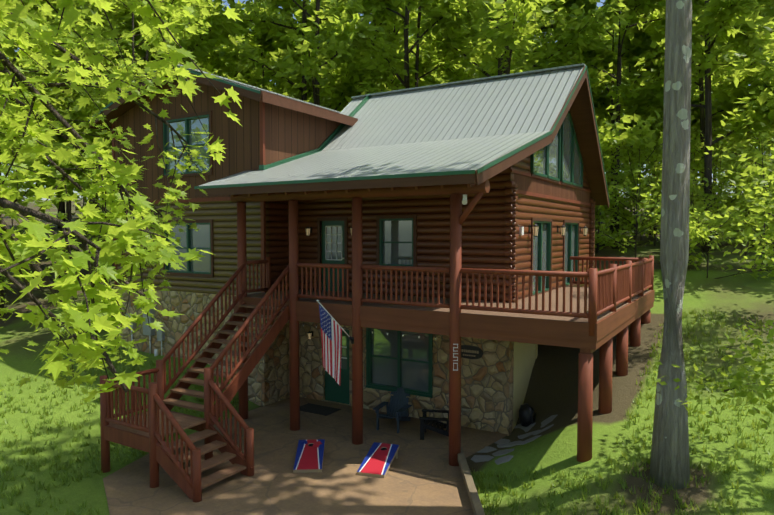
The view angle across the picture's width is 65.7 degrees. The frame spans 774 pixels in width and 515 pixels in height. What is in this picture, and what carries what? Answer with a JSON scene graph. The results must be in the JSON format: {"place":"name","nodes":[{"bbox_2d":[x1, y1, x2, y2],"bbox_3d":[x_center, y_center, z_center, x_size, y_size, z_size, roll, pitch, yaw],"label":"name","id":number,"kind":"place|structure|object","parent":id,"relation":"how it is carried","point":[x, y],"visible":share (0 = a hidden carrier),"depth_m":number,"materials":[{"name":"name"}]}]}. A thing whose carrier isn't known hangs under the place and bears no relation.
{"place":"outdoors","nodes":[
{"label":"outdoors","id":0,"kind":"place"},
{"bbox_2d":[0,199,773,514],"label":"ground","id":1,"kind":"structure","parent":0,"point":[552,388],"depth_m":14.53,"materials":[{"name":"green plant"}]},
{"bbox_2d":[9,154,41,252],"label":"tree","id":2,"kind":"object","parent":1,"relation":"on","point":[19,203],"visible":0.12,"depth_m":38.59,"materials":[{"name":"green plant"}]},
{"bbox_2d":[0,47,92,164],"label":"forest tree","id":3,"kind":"object","parent":1,"relation":"on","point":[12,55],"visible":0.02,"depth_m":39.53,"materials":[{"name":"green plant"}]},
{"bbox_2d":[0,23,106,153],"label":"forest tree","id":4,"kind":"object","parent":1,"relation":"on","point":[16,47],"visible":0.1,"depth_m":32.47,"materials":[{"name":"green plant"}]},
{"bbox_2d":[0,0,111,315],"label":"forest tree","id":5,"kind":"object","parent":1,"relation":"on","point":[57,142],"visible":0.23,"depth_m":24.81,"materials":[{"name":"green plant"}]},
{"bbox_2d":[16,1,112,232],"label":"forest tree","id":6,"kind":"object","parent":1,"relation":"on","point":[63,203],"depth_m":48.57,"materials":[{"name":"green plant"}]},
{"bbox_2d":[77,194,104,230],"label":"tree","id":7,"kind":"object","parent":1,"relation":"on","point":[85,203],"visible":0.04,"depth_m":50.78,"materials":[{"name":"green plant"}]},
{"bbox_2d":[71,177,113,265],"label":"tree","id":8,"kind":"object","parent":1,"relation":"on","point":[76,208],"depth_m":33.41,"materials":[{"name":"green plant"}]},
{"bbox_2d":[0,0,199,273],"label":"forest tree","id":9,"kind":"object","parent":1,"relation":"on","point":[70,100],"visible":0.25,"depth_m":31.52,"materials":[{"name":"green plant"}]},
{"bbox_2d":[14,0,219,114],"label":"thin tree","id":10,"kind":"object","parent":1,"relation":"on","point":[84,31],"visible":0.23,"depth_m":23.70,"materials":[{"name":"green plant"}]},
{"bbox_2d":[0,0,241,403],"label":"maple","id":11,"kind":"object","parent":1,"relation":"on","point":[127,230],"visible":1,"depth_m":4.29,"materials":[{"name":"green plant"}]},
{"bbox_2d":[36,0,208,168],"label":"forest tree","id":12,"kind":"object","parent":1,"relation":"on","point":[74,5],"depth_m":36.81,"materials":[{"name":"green plant"}]},
{"bbox_2d":[49,0,196,75],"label":"thin tree","id":13,"kind":"object","parent":1,"relation":"on","point":[115,24],"visible":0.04,"depth_m":24.86,"materials":[{"name":"green plant"}]},
{"bbox_2d":[40,0,255,141],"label":"forest tree","id":14,"kind":"object","parent":1,"relation":"on","point":[204,40],"visible":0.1,"depth_m":32.03,"materials":[{"name":"green plant"}]},
{"bbox_2d":[74,0,256,84],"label":"forest tree","id":15,"kind":"object","parent":1,"relation":"on","point":[210,67],"visible":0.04,"depth_m":41.32,"materials":[{"name":"green plant"}]},
{"bbox_2d":[120,62,253,93],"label":"forest tree","id":16,"kind":"object","parent":1,"relation":"on","point":[235,74],"depth_m":54.74,"materials":[{"name":"green plant"}]},
{"bbox_2d":[119,1,257,78],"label":"forest tree","id":17,"kind":"object","parent":1,"relation":"on","point":[217,63],"visible":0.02,"depth_m":47.53,"materials":[{"name":"green plant"}]},
{"bbox_2d":[100,263,288,501],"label":"stairs","id":18,"kind":"structure","parent":1,"relation":"on","point":[154,425],"depth_m":13.22,"materials":[{"name":"wood"}]},
{"bbox_2d":[210,14,273,91],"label":"forest tree","id":19,"kind":"object","parent":1,"relation":"on","point":[241,41],"depth_m":60.79,"materials":[{"name":"green plant"}]},
{"bbox_2d":[227,0,300,99],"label":"forest tree","id":20,"kind":"object","parent":1,"relation":"on","point":[262,46],"visible":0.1,"depth_m":52.75,"materials":[{"name":"green plant"}]},
{"bbox_2d":[261,52,310,98],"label":"forest tree","id":21,"kind":"object","parent":1,"relation":"on","point":[280,55],"depth_m":62.43,"materials":[{"name":"green plant"}]},
{"bbox_2d":[211,0,391,110],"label":"forest tree","id":22,"kind":"object","parent":1,"relation":"on","point":[265,17],"visible":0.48,"depth_m":37.23,"materials":[{"name":"green plant"}]},
{"bbox_2d":[253,0,353,100],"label":"forest tree","id":23,"kind":"object","parent":1,"relation":"on","point":[280,37],"visible":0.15,"depth_m":46.33,"materials":[{"name":"green plant"}]},
{"bbox_2d":[103,397,507,514],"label":"patio slab","id":24,"kind":"structure","parent":1,"relation":"on","point":[423,477],"depth_m":12.57,"materials":[{"name":"concrete"}]},
{"bbox_2d":[293,439,324,472],"bbox_3d":[-1.736,4.447,13.486,0.610,0.316,1.234,0,2,-3],"label":"cornhole board","id":25,"kind":"object","parent":24,"relation":"on","point":[309,455],"visible":1,"depth_m":13.37,"materials":[{"name":"red paint"}]},
{"bbox_2d":[300,403,340,415],"bbox_3d":[-2.038,4.431,17.495,1.200,0.015,0.700,1,3,31],"label":"doormat","id":26,"kind":"object","parent":24,"relation":"on","point":[317,409],"visible":0.86,"depth_m":17.45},
{"bbox_2d":[357,442,398,477],"bbox_3d":[-0.179,4.464,13.249,0.610,0.300,1.234,1,2,16],"label":"cornhole board","id":27,"kind":"object","parent":24,"relation":"on","point":[378,459],"visible":1,"depth_m":13.15,"materials":[{"name":"red paint"}]},
{"bbox_2d":[373,387,411,432],"bbox_3d":[0.198,4.031,15.961,0.820,0.947,1.006,1,3,23],"label":"adirondack chair","id":28,"kind":"object","parent":24,"relation":"on","point":[398,406],"visible":1,"depth_m":16.16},
{"bbox_2d":[419,409,448,439],"bbox_3d":[1.351,4.064,15.137,1.006,0.947,0.820,0,2,9],"label":"bench","id":29,"kind":"object","parent":24,"relation":"on","point":[425,420],"visible":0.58,"depth_m":14.92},
{"bbox_2d":[457,447,484,514],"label":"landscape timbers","id":30,"kind":"object","parent":24,"relation":"on","point":[475,501],"visible":0.88,"depth_m":11.56,"materials":[{"name":"wood"}]},
{"bbox_2d":[260,0,405,111],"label":"forest tree","id":31,"kind":"object","parent":1,"relation":"on","point":[309,63],"visible":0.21,"depth_m":31.62,"materials":[{"name":"green plant"}]},
{"bbox_2d":[294,0,390,103],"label":"forest tree","id":32,"kind":"object","parent":1,"relation":"on","point":[327,52],"visible":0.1,"depth_m":54.52,"materials":[{"name":"green plant"}]},
{"bbox_2d":[111,79,594,435],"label":"cabin walls","id":33,"kind":"structure","parent":1,"relation":"on","point":[495,377],"depth_m":17.94,"materials":[{"name":"wood"}]},
{"bbox_2d":[126,290,164,355],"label":"utility meter boxes","id":34,"kind":"object","parent":33,"relation":"attached to","point":[148,330],"visible":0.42,"depth_m":20.22,"materials":[{"name":"grey metal"}]},
{"bbox_2d":[88,63,609,207],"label":"cabin roof","id":35,"kind":"structure","parent":33,"relation":"on","point":[479,130],"depth_m":17.65,"materials":[{"name":"metal"}]},
{"bbox_2d":[160,110,582,403],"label":"cabin window frames","id":36,"kind":"structure","parent":33,"relation":"in","point":[335,391],"depth_m":18.11,"materials":[{"name":"wood"}]},
{"bbox_2d":[167,113,580,390],"bbox_3d":[-0.023,-0.793,18.358,14.232,8.936,4.506,0,2,-5],"label":"cabin glass","id":37,"kind":"object","parent":36,"relation":"in","point":[414,375],"visible":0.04,"depth_m":17.80,"materials":[{"name":"glass"}]},
{"bbox_2d":[305,222,587,339],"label":"wall lanterns","id":38,"kind":"object","parent":33,"relation":"attached to","point":[535,228],"depth_m":18.35,"materials":[{"name":"glass"}]},
{"bbox_2d":[461,345,482,358],"bbox_3d":[2.152,2.491,15.783,0.800,0.352,0.037,1,3,31],"label":"oval sign","id":39,"kind":"object","parent":33,"relation":"attached to","point":[470,352],"visible":0.83,"depth_m":15.73,"materials":[{"name":"grey"}]},
{"bbox_2d":[462,194,523,234],"bbox_3d":[2.580,-0.966,14.256,0.146,0.870,3.697,1,3,32],"label":"eave floodlight","id":40,"kind":"object","parent":33,"relation":"attached to","point":[521,229],"visible":1,"depth_m":12.76,"materials":[{"name":"white paint"}]},
{"bbox_2d":[230,179,489,465],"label":"porch posts","id":41,"kind":"object","parent":1,"relation":"on","point":[458,217],"depth_m":14.48,"materials":[{"name":"wood"}]},
{"bbox_2d":[316,300,353,384],"bbox_3d":[-1.214,2.041,14.324,0.924,2.085,0.279,-1,2,-15],"label":"flag","id":42,"kind":"object","parent":41,"relation":"attached to","point":[331,333],"visible":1,"depth_m":14.32,"materials":[{"name":"multicoloured"}]},
{"bbox_2d":[243,317,449,339],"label":"string lights","id":43,"kind":"object","parent":41,"relation":"attached to","point":[360,329],"visible":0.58,"depth_m":14.28,"materials":[{"name":"black metal"}]},
{"bbox_2d":[453,344,457,370],"bbox_3d":[1.502,2.182,13.123,0.107,0.592,0.022,0,2,3],"label":"house number","id":44,"kind":"object","parent":41,"relation":"attached to","point":[455,357],"visible":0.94,"depth_m":13.11,"materials":[{"name":"white paint"}]},
{"bbox_2d":[340,77,380,111],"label":"tree","id":45,"kind":"object","parent":1,"relation":"on","point":[369,87],"depth_m":30.49,"materials":[{"name":"green plant"}]},
{"bbox_2d":[306,3,437,110],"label":"forest tree","id":46,"kind":"object","parent":1,"relation":"on","point":[430,61],"visible":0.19,"depth_m":40.70,"materials":[{"name":"green plant"}]},
{"bbox_2d":[0,308,773,514],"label":"grass tufts","id":47,"kind":"object","parent":1,"relation":"on","point":[614,510],"visible":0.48,"depth_m":12.56,"materials":[{"name":"plant"}]},
{"bbox_2d":[295,0,490,88],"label":"forest tree","id":48,"kind":"object","parent":1,"relation":"on","point":[358,33],"visible":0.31,"depth_m":29.20,"materials":[{"name":"green plant"}]},
{"bbox_2d":[334,0,455,94],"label":"forest tree","id":49,"kind":"object","parent":1,"relation":"on","point":[432,80],"visible":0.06,"depth_m":48.66,"materials":[{"name":"green plant"}]},
{"bbox_2d":[379,11,428,89],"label":"forest tree","id":50,"kind":"object","parent":1,"relation":"on","point":[412,40],"visible":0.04,"depth_m":59.43,"materials":[{"name":"green plant"}]},
{"bbox_2d":[314,0,495,90],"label":"forest tree","id":51,"kind":"object","parent":1,"relation":"on","point":[396,40],"visible":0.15,"depth_m":37.29,"materials":[{"name":"green plant"}]},
{"bbox_2d":[401,22,421,83],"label":"forest tree","id":52,"kind":"object","parent":1,"relation":"on","point":[410,33],"depth_m":71.57,"materials":[{"name":"green plant"}]},
{"bbox_2d":[233,286,654,461],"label":"deck","id":53,"kind":"structure","parent":1,"relation":"on","point":[563,331],"depth_m":13.44,"materials":[{"name":"wood"}]},
{"bbox_2d":[247,255,653,335],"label":"deck railings","id":54,"kind":"object","parent":53,"relation":"on","point":[612,286],"visible":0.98,"depth_m":13.54,"materials":[{"name":"wood"}]},
{"bbox_2d":[403,46,512,79],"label":"forest tree","id":55,"kind":"object","parent":1,"relation":"on","point":[496,61],"visible":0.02,"depth_m":54.86,"materials":[{"name":"green plant"}]},
{"bbox_2d":[431,0,547,79],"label":"forest tree","id":56,"kind":"object","parent":1,"relation":"on","point":[470,70],"visible":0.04,"depth_m":42.65,"materials":[{"name":"green plant"}]},
{"bbox_2d":[471,415,556,464],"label":"stepping stones","id":57,"kind":"object","parent":1,"relation":"on","point":[502,443],"visible":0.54,"depth_m":14.20,"materials":[{"name":"stone"}]},
{"bbox_2d":[519,403,535,426],"bbox_3d":[3.661,4.098,15.661,0.406,0.574,0.420,1,3,31],"label":"grill","id":58,"kind":"object","parent":57,"relation":"on","point":[527,416],"visible":0.9,"depth_m":15.53,"materials":[{"name":"black metal"}]},
{"bbox_2d":[410,0,631,96],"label":"forest tree","id":59,"kind":"object","parent":1,"relation":"on","point":[597,82],"visible":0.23,"depth_m":34.43,"materials":[{"name":"green plant"}]},
{"bbox_2d":[393,0,662,153],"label":"forest tree","id":60,"kind":"object","parent":1,"relation":"on","point":[502,32],"visible":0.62,"depth_m":28.40,"materials":[{"name":"green plant"}]},
{"bbox_2d":[512,6,610,126],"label":"forest tree","id":61,"kind":"object","parent":1,"relation":"on","point":[597,118],"visible":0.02,"depth_m":56.02,"materials":[{"name":"green plant"}]},
{"bbox_2d":[530,0,663,229],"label":"forest tree","id":62,"kind":"object","parent":1,"relation":"on","point":[602,102],"visible":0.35,"depth_m":38.76,"materials":[{"name":"green plant"}]},
{"bbox_2d":[595,151,621,225],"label":"tree","id":63,"kind":"object","parent":1,"relation":"on","point":[598,212],"visible":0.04,"depth_m":29.98,"materials":[{"name":"green plant"}]},
{"bbox_2d":[595,205,625,246],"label":"tree","id":64,"kind":"object","parent":1,"relation":"on","point":[606,228],"visible":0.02,"depth_m":35.93,"materials":[{"name":"green plant"}]},
{"bbox_2d":[595,120,634,252],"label":"tree","id":65,"kind":"object","parent":1,"relation":"on","point":[600,240],"visible":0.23,"depth_m":28.30,"materials":[{"name":"green plant"}]},
{"bbox_2d":[597,120,632,214],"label":"tree","id":66,"kind":"object","parent":1,"relation":"on","point":[624,189],"visible":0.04,"depth_m":37.48,"materials":[{"name":"green plant"}]},
{"bbox_2d":[592,6,646,222],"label":"forest tree","id":67,"kind":"object","parent":1,"relation":"on","point":[605,32],"visible":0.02,"depth_m":57.76,"materials":[{"name":"green plant"}]},
{"bbox_2d":[605,142,644,228],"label":"tree","id":68,"kind":"object","parent":1,"relation":"on","point":[630,214],"visible":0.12,"depth_m":41.74,"materials":[{"name":"green plant"}]},
{"bbox_2d":[595,174,660,252],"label":"tree","id":69,"kind":"object","parent":1,"relation":"on","point":[602,211],"visible":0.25,"depth_m":30.50,"materials":[{"name":"green plant"}]},
{"bbox_2d":[596,12,661,164],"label":"forest tree","id":70,"kind":"object","parent":1,"relation":"on","point":[603,123],"visible":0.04,"depth_m":66.72,"materials":[{"name":"green plant"}]},
{"bbox_2d":[609,177,657,237],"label":"tree","id":71,"kind":"object","parent":1,"relation":"on","point":[629,211],"visible":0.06,"depth_m":42.94,"materials":[{"name":"green plant"}]},
{"bbox_2d":[615,119,661,240],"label":"tree","id":72,"kind":"object","parent":1,"relation":"on","point":[639,183],"visible":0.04,"depth_m":40.93,"materials":[{"name":"green plant"}]},
{"bbox_2d":[533,0,762,248],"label":"forest tree","id":73,"kind":"object","parent":1,"relation":"on","point":[716,67],"visible":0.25,"depth_m":31.45,"materials":[{"name":"green plant"}]},
{"bbox_2d":[595,149,716,249],"bbox_3d":[13.830,-2.939,31.952,6.834,5.833,4.055,1,3,31],"label":"sapling","id":74,"kind":"object","parent":1,"relation":"on","point":[647,169],"visible":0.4,"depth_m":32.13,"materials":[{"name":"green plant"}]},
{"bbox_2d":[595,168,717,270],"bbox_3d":[10.695,-1.346,25.018,4.285,4.370,4.993,-1,3,-25],"label":"tree","id":75,"kind":"object","parent":1,"relation":"on","point":[648,205],"visible":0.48,"depth_m":24.50,"materials":[{"name":"green plant"}]},
{"bbox_2d":[598,115,716,254],"bbox_3d":[12.472,-3.280,29.588,5.758,7.137,4.556,0,2,6],"label":"sapling","id":76,"kind":"object","parent":1,"relation":"on","point":[649,153],"visible":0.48,"depth_m":28.71,"materials":[{"name":"green plant"}]},
{"bbox_2d":[620,146,698,245],"bbox_3d":[15.556,-3.500,36.054,4.454,6.437,5.450,-1,3,-31],"label":"tree","id":77,"kind":"object","parent":1,"relation":"on","point":[660,182],"visible":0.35,"depth_m":35.47,"materials":[{"name":"green plant"}]},
{"bbox_2d":[601,20,735,234],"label":"forest tree","id":78,"kind":"object","parent":1,"relation":"on","point":[714,134],"depth_m":45.72,"materials":[{"name":"green plant"}]},
{"bbox_2d":[649,0,691,489],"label":"tree","id":79,"kind":"object","parent":1,"relation":"on","point":[669,463],"visible":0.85,"depth_m":10.53,"materials":[{"name":"grey plant"}]},
{"bbox_2d":[629,139,713,240],"bbox_3d":[17.940,-4.272,37.402,5.135,7.684,5.195,0,2,9],"label":"tree","id":80,"kind":"object","parent":1,"relation":"on","point":[660,191],"visible":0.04,"depth_m":37.41,"materials":[{"name":"green plant"}]},
{"bbox_2d":[638,137,730,248],"bbox_3d":[15.956,-3.386,32.483,4.235,6.739,5.584,-1,3,-32],"label":"sapling","id":81,"kind":"object","parent":1,"relation":"on","point":[694,173],"visible":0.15,"depth_m":32.48,"materials":[{"name":"green plant"}]},
{"bbox_2d":[637,52,741,170],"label":"forest tree","id":82,"kind":"object","parent":1,"relation":"on","point":[721,60],"visible":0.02,"depth_m":58.06,"materials":[{"name":"green plant"}]},
{"bbox_2d":[606,0,773,251],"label":"forest tree","id":83,"kind":"object","parent":1,"relation":"on","point":[735,23],"visible":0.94,"depth_m":29.42,"materials":[{"name":"green plant"}]},
{"bbox_2d":[634,119,748,211],"bbox_3d":[16.923,-3.971,33.387,5.794,7.525,5.811,1,2,14],"label":"sapling","id":84,"kind":"object","parent":1,"relation":"on","point":[713,139],"visible":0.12,"depth_m":33.71,"materials":[{"name":"green plant"}]},
{"bbox_2d":[644,173,744,249],"bbox_3d":[13.385,-1.712,26.299,3.435,4.276,4.698,0,2,8],"label":"tree","id":85,"kind":"object","parent":1,"relation":"on","point":[703,204],"visible":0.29,"depth_m":26.15,"materials":[{"name":"green plant"}]},
{"bbox_2d":[622,0,773,196],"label":"forest tree","id":86,"kind":"object","parent":1,"relation":"on","point":[726,102],"visible":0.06,"depth_m":36.56,"materials":[{"name":"green plant"}]},
{"bbox_2d":[690,139,735,204],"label":"tree","id":87,"kind":"object","parent":1,"relation":"on","point":[720,168],"visible":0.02,"depth_m":40.78,"materials":[{"name":"green plant"}]},
{"bbox_2d":[653,319,773,439],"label":"leafy branch","id":88,"kind":"object","parent":1,"relation":"on","point":[761,388],"visible":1,"depth_m":7.65,"materials":[{"name":"green plant"}]},
{"bbox_2d":[655,206,773,281],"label":"tree","id":89,"kind":"object","parent":1,"relation":"on","point":[695,233],"visible":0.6,"depth_m":21.88,"materials":[{"name":"green plant"}]},
{"bbox_2d":[692,141,753,235],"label":"tree","id":90,"kind":"object","parent":1,"relation":"on","point":[715,160],"visible":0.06,"depth_m":39.23,"materials":[{"name":"green plant"}]},
{"bbox_2d":[689,139,772,235],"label":"tree","id":91,"kind":"object","parent":1,"relation":"on","point":[696,142],"visible":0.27,"depth_m":31.64,"materials":[{"name":"green plant"}]},
{"bbox_2d":[690,0,773,229],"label":"forest tree","id":92,"kind":"object","parent":1,"relation":"on","point":[717,108],"visible":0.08,"depth_m":41.78,"materials":[{"name":"green plant"}]},
{"bbox_2d":[691,168,773,249],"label":"tree","id":93,"kind":"object","parent":1,"relation":"on","point":[718,190],"visible":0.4,"depth_m":30.09,"materials":[{"name":"green plant"}]},
{"bbox_2d":[691,7,773,193],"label":"forest tree","id":94,"kind":"object","parent":1,"relation":"on","point":[720,86],"visible":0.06,"depth_m":52.17,"materials":[{"name":"green plant"}]},
{"bbox_2d":[704,122,773,267],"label":"tree","id":95,"kind":"object","parent":1,"relation":"on","point":[732,156],"visible":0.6,"depth_m":22.55,"materials":[{"name":"green plant"}]},
{"bbox_2d":[705,122,773,277],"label":"beech","id":96,"kind":"object","parent":1,"relation":"on","point":[763,207],"visible":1,"depth_m":11.21,"materials":[{"name":"green plant"}]},
{"bbox_2d":[707,156,773,256],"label":"tree","id":97,"kind":"object","parent":1,"relation":"on","point":[735,177],"visible":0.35,"depth_m":26.21,"materials":[{"name":"green plant"}]},
{"bbox_2d":[712,128,769,230],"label":"tree","id":98,"kind":"object","parent":1,"relation":"on","point":[725,139],"visible":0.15,"depth_m":37.52,"materials":[{"name":"green plant"}]},
{"bbox_2d":[713,158,770,244],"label":"tree","id":99,"kind":"object","parent":1,"relation":"on","point":[735,192],"visible":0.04,"depth_m":33.95,"materials":[{"name":"green plant"}]},
{"bbox_2d":[712,166,771,235],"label":"tree","id":100,"kind":"object","parent":1,"relation":"on","point":[734,189],"visible":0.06,"depth_m":36.16,"materials":[{"name":"green plant"}]},
{"bbox_2d":[715,127,773,234],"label":"leaves","id":101,"kind":"object","parent":1,"relation":"on","point":[746,147],"visible":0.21,"depth_m":31.33,"materials":[{"name":"green plant"}]},
{"bbox_2d":[715,8,773,111],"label":"forest tree","id":102,"kind":"object","parent":1,"relation":"on","point":[716,95],"depth_m":49.95,"materials":[{"name":"green plant"}]},
{"bbox_2d":[717,126,773,200],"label":"leaves","id":103,"kind":"object","parent":1,"relation":"on","point":[747,138],"visible":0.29,"depth_m":29.67,"materials":[{"name":"green plant"}]},
{"bbox_2d":[727,143,771,231],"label":"leaves","id":104,"kind":"object","parent":1,"relation":"on","point":[761,149],"visible":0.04,"depth_m":35.61,"materials":[{"name":"green plant"}]},
{"bbox_2d":[726,0,773,144],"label":"forest tree","id":105,"kind":"object","parent":1,"relation":"on","point":[758,79],"visible":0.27,"depth_m":33.95,"materials":[{"name":"green plant"}]},
{"bbox_2d":[730,153,773,243],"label":"leaves","id":106,"kind":"object","parent":1,"relation":"on","point":[752,159],"visible":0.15,"depth_m":31.71,"materials":[{"name":"green plant"}]},
{"bbox_2d":[750,161,773,228],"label":"leaves","id":107,"kind":"object","parent":1,"relation":"on","point":[762,215],"visible":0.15,"depth_m":28.34,"materials":[{"name":"green plant"}]},
{"bbox_2d":[753,196,773,233],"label":"leaves","id":108,"kind":"object","parent":1,"relation":"on","point":[764,219],"visible":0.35,"depth_m":21.62,"materials":[{"name":"green plant"}]},
{"bbox_2d":[754,175,773,217],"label":"leaves","id":109,"kind":"object","parent":1,"relation":"on","point":[767,194],"visible":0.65,"depth_m":18.07,"materials":[{"name":"green plant"}]},
{"bbox_2d":[759,62,773,81],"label":"forest tree","id":110,"kind":"object","parent":1,"relation":"on","point":[770,72],"visible":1,"depth_m":27.07,"materials":[{"name":"green plant"}]},
{"bbox_2d":[1,0,773,200],"label":"sky","id":111,"kind":"structure","parent":0,"point":[600,4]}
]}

